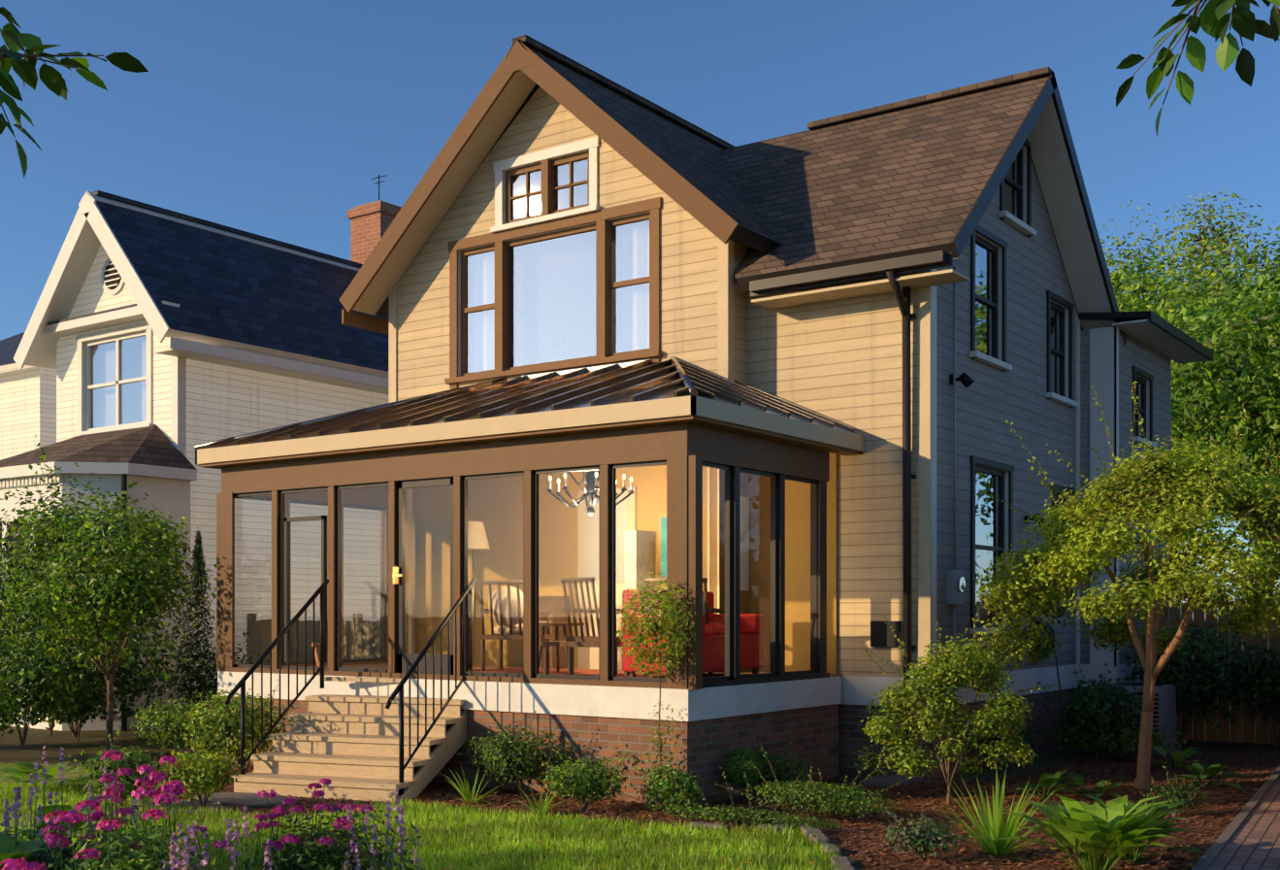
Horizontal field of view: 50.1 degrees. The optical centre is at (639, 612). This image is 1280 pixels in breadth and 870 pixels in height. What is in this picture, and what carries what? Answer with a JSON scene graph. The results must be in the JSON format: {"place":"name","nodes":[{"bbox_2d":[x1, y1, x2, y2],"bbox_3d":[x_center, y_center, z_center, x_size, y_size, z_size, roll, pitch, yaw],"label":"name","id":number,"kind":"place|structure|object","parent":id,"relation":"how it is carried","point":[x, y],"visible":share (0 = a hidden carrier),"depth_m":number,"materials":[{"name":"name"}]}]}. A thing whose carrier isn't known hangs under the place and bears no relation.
{"place":"outdoors","nodes":[
{"label":"outdoors","id":0,"kind":"place"},
{"bbox_2d":[0,331,56,459],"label":"house walls","id":1,"kind":"structure","parent":0,"point":[27,403],"depth_m":29.17,"materials":[{"name":"white"}]},
{"bbox_2d":[0,6,67,100],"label":"tree branch","id":2,"kind":"object","parent":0,"point":[15,39],"visible":0.56,"depth_m":3.90,"materials":[{"name":"green plant"}]},
{"bbox_2d":[0,424,196,730],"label":"house wall","id":3,"kind":"structure","parent":0,"point":[156,465],"depth_m":19.82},
{"bbox_2d":[89,335,146,427],"bbox_3d":[-8.044,-3.615,21.705,1.760,1.510,0.450,0,0,35],"label":"window","id":4,"kind":"structure","parent":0,"point":[129,392],"depth_m":22.05,"materials":[{"name":"clear glass"}]},
{"bbox_2d":[0,790,298,829],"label":"stepping stone path","id":5,"kind":"structure","parent":0,"point":[248,799],"depth_m":11.76,"materials":[{"name":"grey stone"}]},
{"bbox_2d":[56,243,388,716],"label":"neighbour walls","id":6,"kind":"structure","parent":0,"point":[223,402],"depth_m":21.79,"materials":[{"name":"white wood"}]},
{"bbox_2d":[13,190,388,457],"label":"house trim","id":7,"kind":"structure","parent":6,"relation":"attached to","point":[50,323],"depth_m":21.41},
{"bbox_2d":[45,190,388,378],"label":"neighbour roof","id":8,"kind":"structure","parent":6,"relation":"on","point":[227,286],"depth_m":22.18,"materials":[{"name":"tile"}]},
{"bbox_2d":[346,174,401,263],"bbox_3d":[-4.967,-6.940,26.052,0.900,2.800,0.800,0,0,35],"label":"neighbour chimney","id":9,"kind":"object","parent":8,"relation":"on","point":[371,222],"visible":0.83,"depth_m":25.75,"materials":[{"name":"red brick"}]},
{"bbox_2d":[217,662,842,807],"bbox_3d":[-1.271,1.245,14.657,6.260,1.230,3.030,0,0,35],"label":"porch foundation","id":10,"kind":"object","parent":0,"point":[713,726],"depth_m":12.57,"materials":[{"name":"brown brick"}]},
{"bbox_2d":[415,452,837,673],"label":"interior wall","id":11,"kind":"structure","parent":0,"point":[654,495],"depth_m":15.40,"materials":[{"name":"beige paint"}]},
{"bbox_2d":[0,618,1269,869],"bbox_3d":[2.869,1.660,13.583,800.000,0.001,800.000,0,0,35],"label":"ground","id":12,"kind":"structure","parent":0,"point":[37,740],"depth_m":16.47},
{"bbox_2d":[0,657,36,736],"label":"shrub","id":13,"kind":"object","parent":12,"relation":"on","point":[6,719],"visible":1,"depth_m":15.48,"materials":[{"name":"green plant"}]},
{"bbox_2d":[0,546,39,666],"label":"tall shrub","id":14,"kind":"object","parent":12,"relation":"on","point":[4,596],"visible":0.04,"depth_m":19.45,"materials":[{"name":"green plant"}]},
{"bbox_2d":[0,621,96,748],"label":"shrub","id":15,"kind":"object","parent":12,"relation":"on","point":[37,673],"visible":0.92,"depth_m":16.61,"materials":[{"name":"green plant"}]},
{"bbox_2d":[0,433,154,736],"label":"tall shrub","id":16,"kind":"object","parent":12,"relation":"on","point":[18,619],"visible":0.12,"depth_m":18.02,"materials":[{"name":"green plant"}]},
{"bbox_2d":[29,676,133,741],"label":"shrub","id":17,"kind":"object","parent":12,"relation":"on","point":[89,710],"visible":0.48,"depth_m":17.53,"materials":[{"name":"green plant"}]},
{"bbox_2d":[0,482,216,750],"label":"tree","id":18,"kind":"object","parent":12,"relation":"on","point":[114,580],"visible":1,"depth_m":15.61,"materials":[{"name":"green plant"}]},
{"bbox_2d":[0,593,216,737],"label":"dark hedge","id":19,"kind":"object","parent":12,"relation":"on","point":[131,667],"visible":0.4,"depth_m":17.48,"materials":[{"name":"green plant"}]},
{"bbox_2d":[171,526,221,735],"bbox_3d":[-5.827,0.262,18.047,0.759,2.797,0.764,0,0,35],"label":"dark conifer","id":20,"kind":"object","parent":12,"relation":"on","point":[197,553],"visible":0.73,"depth_m":18.00,"materials":[{"name":"green plant"}]},
{"bbox_2d":[164,619,269,707],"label":"dark shrub","id":21,"kind":"object","parent":12,"relation":"on","point":[238,657],"depth_m":18.54,"materials":[{"name":"green plant"}]},
{"bbox_2d":[246,613,380,662],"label":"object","id":22,"kind":"structure","parent":12,"relation":"on","point":[368,625],"depth_m":20.53,"materials":[{"name":"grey wood"}]},
{"bbox_2d":[241,777,421,869],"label":"pink flowers","id":23,"kind":"object","parent":12,"relation":"on","point":[329,847],"visible":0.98,"depth_m":7.36,"materials":[{"name":"pink plant"}]},
{"bbox_2d":[0,762,845,869],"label":"lawn grass","id":24,"kind":"structure","parent":12,"relation":"on","point":[73,773],"depth_m":10.12,"materials":[{"name":"green plant"}]},
{"bbox_2d":[0,856,46,869],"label":"phlox flowers","id":25,"kind":"object","parent":24,"relation":"on","point":[21,863],"visible":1,"depth_m":5.25,"materials":[{"name":"pink plant"}]},
{"bbox_2d":[0,831,65,869],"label":"hosta","id":26,"kind":"object","parent":24,"relation":"on","point":[25,850],"visible":0.52,"depth_m":7.24,"materials":[{"name":"green plant"}]},
{"bbox_2d":[0,760,96,791],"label":"hosta","id":27,"kind":"object","parent":24,"relation":"on","point":[27,769],"visible":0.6,"depth_m":12.59,"materials":[{"name":"green plant"}]},
{"bbox_2d":[0,795,134,853],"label":"flowers","id":28,"kind":"object","parent":24,"relation":"on","point":[48,809],"visible":0.19,"depth_m":9.22,"materials":[{"name":"green plant"}]},
{"bbox_2d":[0,745,151,869],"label":"lavender flowers","id":29,"kind":"object","parent":24,"relation":"on","point":[41,855],"visible":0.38,"depth_m":7.45,"materials":[{"name":"purple plant"}]},
{"bbox_2d":[67,728,164,805],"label":"shrub","id":30,"kind":"object","parent":24,"relation":"on","point":[133,764],"visible":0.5,"depth_m":11.34,"materials":[{"name":"green plant"}]},
{"bbox_2d":[42,749,233,869],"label":"pink flowers","id":31,"kind":"object","parent":24,"relation":"on","point":[131,855],"visible":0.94,"depth_m":6.71,"materials":[{"name":"pink plant"}]},
{"bbox_2d":[152,736,247,806],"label":"gold shrub","id":32,"kind":"object","parent":24,"relation":"on","point":[202,774],"visible":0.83,"depth_m":11.35,"materials":[{"name":"green plant"}]},
{"bbox_2d":[162,803,273,869],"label":"lavender flowers","id":33,"kind":"object","parent":24,"relation":"on","point":[176,862],"visible":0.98,"depth_m":6.23,"materials":[{"name":"purple plant"}]},
{"bbox_2d":[343,788,426,869],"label":"lavender flowers","id":34,"kind":"object","parent":24,"relation":"on","point":[388,866],"visible":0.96,"depth_m":7.22,"materials":[{"name":"purple plant"}]},
{"bbox_2d":[687,820,855,869],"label":"edging stones","id":35,"kind":"object","parent":24,"relation":"on","point":[845,862],"visible":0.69,"depth_m":9.87,"materials":[{"name":"grey stone"}]},
{"bbox_2d":[195,394,864,689],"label":"sunroom frames","id":36,"kind":"structure","parent":12,"relation":"on","point":[684,439],"depth_m":13.00,"materials":[{"name":"brown wood"}]},
{"bbox_2d":[311,642,328,666],"bbox_3d":[-3.444,0.480,15.050,0.322,0.300,0.330,0,0,35],"label":"terracotta pot","id":37,"kind":"object","parent":36,"relation":"on","point":[316,653],"depth_m":14.94,"materials":[{"name":"orange ceramic"}]},
{"bbox_2d":[477,580,552,670],"bbox_3d":[-1.343,0.144,14.617,0.620,0.972,0.686,0,0,15],"label":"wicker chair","id":38,"kind":"object","parent":36,"relation":"on","point":[502,611],"depth_m":14.39,"materials":[{"name":"brown wood"},{"name":"light cushion fabric"}]},
{"bbox_2d":[232,464,815,677],"bbox_3d":[-1.409,-0.360,14.462,6.090,1.920,2.382,0,0,35],"label":"sunroom glass","id":39,"kind":"object","parent":36,"relation":"in","point":[510,574],"visible":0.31,"depth_m":13.30,"materials":[{"name":"clear glass"}]},
{"bbox_2d":[194,356,861,449],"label":"porch roof","id":40,"kind":"structure","parent":36,"relation":"on","point":[636,380],"depth_m":13.90,"materials":[{"name":"brown metal"}]},
{"bbox_2d":[538,622,584,672],"bbox_3d":[-0.876,0.367,14.090,0.600,0.532,0.600,0,0,35],"label":"side table","id":41,"kind":"object","parent":36,"relation":"on","point":[543,624],"depth_m":14.01,"materials":[{"name":"wood"}]},
{"bbox_2d":[404,465,747,677],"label":"sunroom furnishings","id":42,"kind":"object","parent":36,"relation":"in","point":[710,535],"depth_m":15.34,"materials":[{"name":"beige fabric"}]},
{"bbox_2d":[546,469,634,515],"bbox_3d":[-0.504,-1.633,14.010,0.841,1.276,0.841,0,0,-32],"label":"chandelier","id":43,"kind":"object","parent":36,"relation":"hanging from","point":[589,486],"depth_m":13.96,"materials":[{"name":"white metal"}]},
{"bbox_2d":[560,576,648,675],"bbox_3d":[-0.345,0.144,13.481,0.686,0.972,0.620,0,0,-35],"label":"wooden chair","id":44,"kind":"object","parent":36,"relation":"on","point":[579,610],"depth_m":13.36,"materials":[{"name":"wood"}]},
{"bbox_2d":[644,577,724,675],"bbox_3d":[0.510,0.144,13.792,0.750,0.972,0.686,0,0,30],"label":"chair","id":45,"kind":"object","parent":36,"relation":"on","point":[705,607],"depth_m":13.43,"materials":[{"name":"wood"}]},
{"bbox_2d":[622,589,764,676],"bbox_3d":[0.545,0.205,13.329,0.800,0.850,1.500,0,0,30],"label":"red sofa","id":46,"kind":"object","parent":36,"relation":"in","point":[714,625],"depth_m":12.96,"materials":[{"name":"fabric"}]},
{"bbox_2d":[339,38,1213,764],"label":"roof trim","id":47,"kind":"structure","parent":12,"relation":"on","point":[522,70],"depth_m":15.76,"materials":[{"name":"brown wood"}]},
{"bbox_2d":[946,265,1093,754],"bbox_3d":[4.271,-0.947,14.997,0.654,5.186,3.089,0,0,35],"label":"wall hose and meter","id":48,"kind":"object","parent":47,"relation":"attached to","point":[955,583],"visible":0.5,"depth_m":13.98,"materials":[{"name":"grey metal"}]},
{"bbox_2d":[860,773,921,787],"bbox_3d":[2.455,1.635,13.343,0.360,0.050,0.630,0,0,35],"label":"stepping stone","id":49,"kind":"object","parent":12,"relation":"on","point":[888,779],"depth_m":13.19,"materials":[{"name":"stone"}]},
{"bbox_2d":[963,706,1037,767],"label":"shrub","id":50,"kind":"object","parent":12,"relation":"on","point":[991,738],"depth_m":14.42,"materials":[{"name":"green plant"}]},
{"bbox_2d":[1064,699,1080,729],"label":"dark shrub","id":51,"kind":"object","parent":12,"relation":"on","point":[1066,717],"depth_m":16.99,"materials":[{"name":"green plant"}]},
{"bbox_2d":[1098,187,1279,598],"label":"tree","id":52,"kind":"object","parent":12,"relation":"on","point":[1217,246],"visible":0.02,"depth_m":39.35,"materials":[{"name":"green plant"}]},
{"bbox_2d":[1101,236,1279,666],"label":"tree","id":53,"kind":"object","parent":12,"relation":"on","point":[1127,304],"visible":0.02,"depth_m":32.39,"materials":[{"name":"green plant"}]},
{"bbox_2d":[1111,222,1279,522],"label":"tree","id":54,"kind":"object","parent":12,"relation":"on","point":[1242,367],"visible":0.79,"depth_m":24.68,"materials":[{"name":"green plant"}]},
{"bbox_2d":[0,0,1279,618],"label":"sky","id":55,"kind":"structure","parent":0,"point":[277,119],"materials":[{"name":"blue"}]},
{"bbox_2d":[102,730,1279,869],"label":"mulch bed soil","id":56,"kind":"structure","parent":0,"point":[1217,745],"depth_m":11.90,"materials":[{"name":"brown soil"}]},
{"bbox_2d":[130,679,221,753],"bbox_3d":[-5.177,1.216,15.539,1.160,0.899,1.088,0,0,35],"label":"shrub left of stairs","id":57,"kind":"object","parent":56,"relation":"on","point":[166,730],"visible":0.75,"depth_m":15.30,"materials":[{"name":"green plant"}]},
{"bbox_2d":[169,679,310,772],"bbox_3d":[-3.956,1.161,13.435,1.352,1.006,1.227,0,0,35],"label":"shrub left of stairs","id":58,"kind":"object","parent":56,"relation":"on","point":[225,727],"visible":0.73,"depth_m":13.22,"materials":[{"name":"green plant"}]},
{"bbox_2d":[229,676,466,802],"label":"porch steps","id":59,"kind":"structure","parent":56,"relation":"on","point":[347,745],"depth_m":12.76,"materials":[{"name":"beige stone"}]},
{"bbox_2d":[224,577,476,794],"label":"stair handrails","id":60,"kind":"object","parent":59,"relation":"attached to","point":[399,688],"visible":0.88,"depth_m":12.84,"materials":[{"name":"black metal"}]},
{"bbox_2d":[455,721,523,790],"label":"foundation shrub","id":61,"kind":"object","parent":56,"relation":"on","point":[483,766],"visible":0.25,"depth_m":12.67,"materials":[{"name":"green plant"}]},
{"bbox_2d":[471,710,573,797],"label":"shrub","id":62,"kind":"object","parent":56,"relation":"on","point":[512,762],"visible":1,"depth_m":12.14,"materials":[{"name":"green plant"}]},
{"bbox_2d":[510,780,571,815],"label":"grass tuft","id":63,"kind":"object","parent":56,"relation":"on","point":[541,805],"depth_m":11.31,"materials":[{"name":"green plant"}]},
{"bbox_2d":[27,790,1081,869],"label":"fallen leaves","id":64,"kind":"object","parent":56,"relation":"on","point":[705,852],"visible":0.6,"depth_m":10.24,"materials":[{"name":"brown plant"}]},
{"bbox_2d":[541,738,628,811],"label":"shrub","id":65,"kind":"object","parent":56,"relation":"on","point":[575,780],"visible":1,"depth_m":11.37,"materials":[{"name":"green plant"}]},
{"bbox_2d":[615,571,694,805],"bbox_3d":[0.123,0.655,11.558,0.715,2.011,0.515,0,0,35],"label":"climbing plant","id":66,"kind":"object","parent":56,"relation":"on","point":[652,625],"visible":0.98,"depth_m":11.51,"materials":[{"name":"green plant"}]},
{"bbox_2d":[637,749,702,814],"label":"shrub","id":67,"kind":"object","parent":56,"relation":"on","point":[668,788],"visible":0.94,"depth_m":11.21,"materials":[{"name":"green plant"}]},
{"bbox_2d":[96,746,1279,869],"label":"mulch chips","id":68,"kind":"object","parent":56,"relation":"on","point":[1035,860],"visible":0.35,"depth_m":11.54,"materials":[{"name":"brown plant"}]},
{"bbox_2d":[440,766,505,804],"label":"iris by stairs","id":69,"kind":"object","parent":68,"relation":"on","point":[466,794],"visible":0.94,"depth_m":11.94,"materials":[{"name":"green plant"}]},
{"bbox_2d":[612,742,643,785],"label":"climbing vine","id":70,"kind":"object","parent":68,"relation":"on","point":[635,759],"visible":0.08,"depth_m":11.95,"materials":[{"name":"green plant"}]},
{"bbox_2d":[612,766,840,829],"bbox_3d":[0.620,1.423,10.671,2.019,0.498,0.793,0,0,35],"label":"ground cover","id":71,"kind":"object","parent":68,"relation":"on","point":[721,815],"visible":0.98,"depth_m":10.61,"materials":[{"name":"green plant"}]},
{"bbox_2d":[742,740,810,791],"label":"foundation shrub","id":72,"kind":"object","parent":68,"relation":"on","point":[765,772],"visible":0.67,"depth_m":12.39,"materials":[{"name":"green plant"}]},
{"bbox_2d":[997,793,1184,869],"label":"hosta","id":73,"kind":"object","parent":68,"relation":"on","point":[1111,828],"visible":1,"depth_m":8.46,"materials":[{"name":"green plant"}]},
{"bbox_2d":[1036,662,1157,758],"bbox_3d":[5.294,1.117,15.592,1.395,1.094,1.213,0,0,-35],"label":"dark shrub","id":74,"kind":"object","parent":68,"relation":"on","point":[1096,712],"visible":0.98,"depth_m":15.28,"materials":[{"name":"green plant"}]},
{"bbox_2d":[1143,765,1207,816],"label":"mound shrub","id":75,"kind":"object","parent":68,"relation":"on","point":[1183,796],"visible":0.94,"depth_m":11.13,"materials":[{"name":"green plant"}]},
{"bbox_2d":[722,745,760,803],"bbox_3d":[0.892,1.412,11.943,0.348,0.501,0.352,0,0,35],"label":"boxwood ball","id":76,"kind":"object","parent":56,"relation":"on","point":[739,767],"visible":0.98,"depth_m":11.87,"materials":[{"name":"green plant"}]},
{"bbox_2d":[713,740,905,818],"bbox_3d":[1.458,1.343,11.031,1.443,0.654,1.031,0,0,35],"label":"ground cover plant","id":77,"kind":"object","parent":56,"relation":"on","point":[823,797],"visible":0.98,"depth_m":10.85,"materials":[{"name":"green plant"}]},
{"bbox_2d":[876,794,975,859],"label":"grey shrub","id":78,"kind":"object","parent":56,"relation":"on","point":[926,836],"visible":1,"depth_m":9.04,"materials":[{"name":"green plant"}]},
{"bbox_2d":[851,608,1055,804],"bbox_3d":[2.641,0.862,11.878,1.624,1.799,1.833,0,0,35],"label":"small tree","id":79,"kind":"object","parent":56,"relation":"on","point":[1006,714],"visible":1,"depth_m":11.53,"materials":[{"name":"green plant"}]},
{"bbox_2d":[924,772,1050,854],"bbox_3d":[2.446,1.363,9.394,1.000,0.595,1.015,0,0,9],"label":"yucca","id":80,"kind":"object","parent":56,"relation":"on","point":[994,827],"visible":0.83,"depth_m":9.34,"materials":[{"name":"green plant"}]},
{"bbox_2d":[1004,769,1086,796],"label":"hosta","id":81,"kind":"object","parent":56,"relation":"on","point":[1049,779],"visible":0.9,"depth_m":12.37,"materials":[{"name":"green plant"}]},
{"bbox_2d":[1056,772,1128,797],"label":"hosta","id":82,"kind":"object","parent":56,"relation":"on","point":[1079,777],"visible":0.92,"depth_m":12.36,"materials":[{"name":"green plant"}]},
{"bbox_2d":[961,380,1279,789],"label":"maple tree","id":83,"kind":"object","parent":56,"relation":"on","point":[1197,484],"visible":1,"depth_m":12.32,"materials":[{"name":"green plant"}]},
{"bbox_2d":[1072,682,1181,754],"bbox_3d":[5.781,1.253,16.576,1.304,0.815,0.750,0,0,35],"label":"ac unit","id":84,"kind":"object","parent":56,"relation":"on","point":[1165,694],"visible":0.31,"depth_m":16.15,"materials":[{"name":"black metal"}]},
{"bbox_2d":[1052,792,1208,861],"bbox_3d":[3.264,1.437,9.191,0.973,0.458,1.053,0,0,15],"label":"hosta","id":85,"kind":"object","parent":56,"relation":"on","point":[1166,829],"visible":0.29,"depth_m":9.09,"materials":[{"name":"green plant"}]},
{"bbox_2d":[1040,696,1223,757],"bbox_3d":[5.577,1.298,15.638,1.509,0.745,1.813,0,0,-29],"label":"shrub","id":86,"kind":"object","parent":56,"relation":"on","point":[1115,739],"visible":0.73,"depth_m":15.36,"materials":[{"name":"green plant"}]},
{"bbox_2d":[1136,745,1208,768],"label":"hosta","id":87,"kind":"object","parent":56,"relation":"on","point":[1177,755],"visible":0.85,"depth_m":14.61,"materials":[{"name":"green plant"}]},
{"bbox_2d":[1099,601,1265,747],"bbox_3d":[6.709,0.761,16.936,1.927,1.808,1.590,0,0,35],"label":"dark shrub","id":88,"kind":"object","parent":56,"relation":"on","point":[1184,667],"visible":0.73,"depth_m":16.59,"materials":[{"name":"green plant"}]},
{"bbox_2d":[1166,762,1254,789],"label":"hosta","id":89,"kind":"object","parent":56,"relation":"on","point":[1197,770],"visible":0.9,"depth_m":13.10,"materials":[{"name":"green plant"}]},
{"bbox_2d":[1144,594,1279,744],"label":"fence","id":90,"kind":"object","parent":56,"relation":"on","point":[1255,728],"visible":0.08,"depth_m":17.61,"materials":[{"name":"brown wood"}]},
{"bbox_2d":[1205,618,1279,749],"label":"dark shrub","id":91,"kind":"object","parent":56,"relation":"on","point":[1270,680],"visible":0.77,"depth_m":16.65,"materials":[{"name":"green plant"}]},
{"bbox_2d":[466,159,1058,622],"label":"house window interiors","id":92,"kind":"object","parent":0,"point":[562,295],"depth_m":16.13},
{"bbox_2d":[395,86,1171,677],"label":"house walls","id":93,"kind":"structure","parent":0,"point":[838,360],"depth_m":14.76,"materials":[{"name":"beige wood"}]},
{"bbox_2d":[388,237,1118,673],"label":"corner trim boards","id":94,"kind":"object","parent":93,"relation":"attached to","point":[1104,360],"visible":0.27,"depth_m":14.49,"materials":[{"name":"beige wood"}]},
{"bbox_2d":[375,34,1148,329],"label":"house roof","id":95,"kind":"structure","parent":93,"relation":"on","point":[906,178],"depth_m":15.22,"materials":[{"name":"brown tile"}]},
{"bbox_2d":[444,135,1157,634],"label":"window frames","id":96,"kind":"structure","parent":93,"relation":"in","point":[547,219],"depth_m":15.74,"materials":[{"name":"brown wood"}]},
{"bbox_2d":[465,156,1143,622],"bbox_3d":[2.629,-2.615,16.046,3.231,5.550,9.159,0,0,79],"label":"window glass","id":97,"kind":"object","parent":96,"relation":"in","point":[627,313],"visible":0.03,"depth_m":15.78,"materials":[{"name":"clear glass"}]},
{"bbox_2d":[870,372,1045,646],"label":"house fittings","id":98,"kind":"object","parent":93,"relation":"attached to","point":[882,634],"visible":0.6,"depth_m":13.85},
{"bbox_2d":[836,661,1169,780],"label":"foundation wall","id":99,"kind":"structure","parent":0,"point":[856,695],"depth_m":14.44,"materials":[{"name":"brown brick"}]},
{"bbox_2d":[1115,0,1279,136],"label":"tree branch","id":100,"kind":"object","parent":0,"point":[1212,19],"visible":1,"depth_m":3.29,"materials":[{"name":"green plant"}]},
{"bbox_2d":[1191,764,1279,869],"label":"brick path","id":101,"kind":"structure","parent":0,"point":[1248,837],"depth_m":9.92,"materials":[{"name":"brick"}]},
{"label":"top branch","id":102,"kind":"object","parent":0,"visible":0},
{"bbox_2d":[0,44,148,177],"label":"leaves","id":103,"kind":"object","parent":102,"relation":"attached to","point":[50,77],"visible":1,"depth_m":3.38,"materials":[{"name":"green plant"}]}
]}

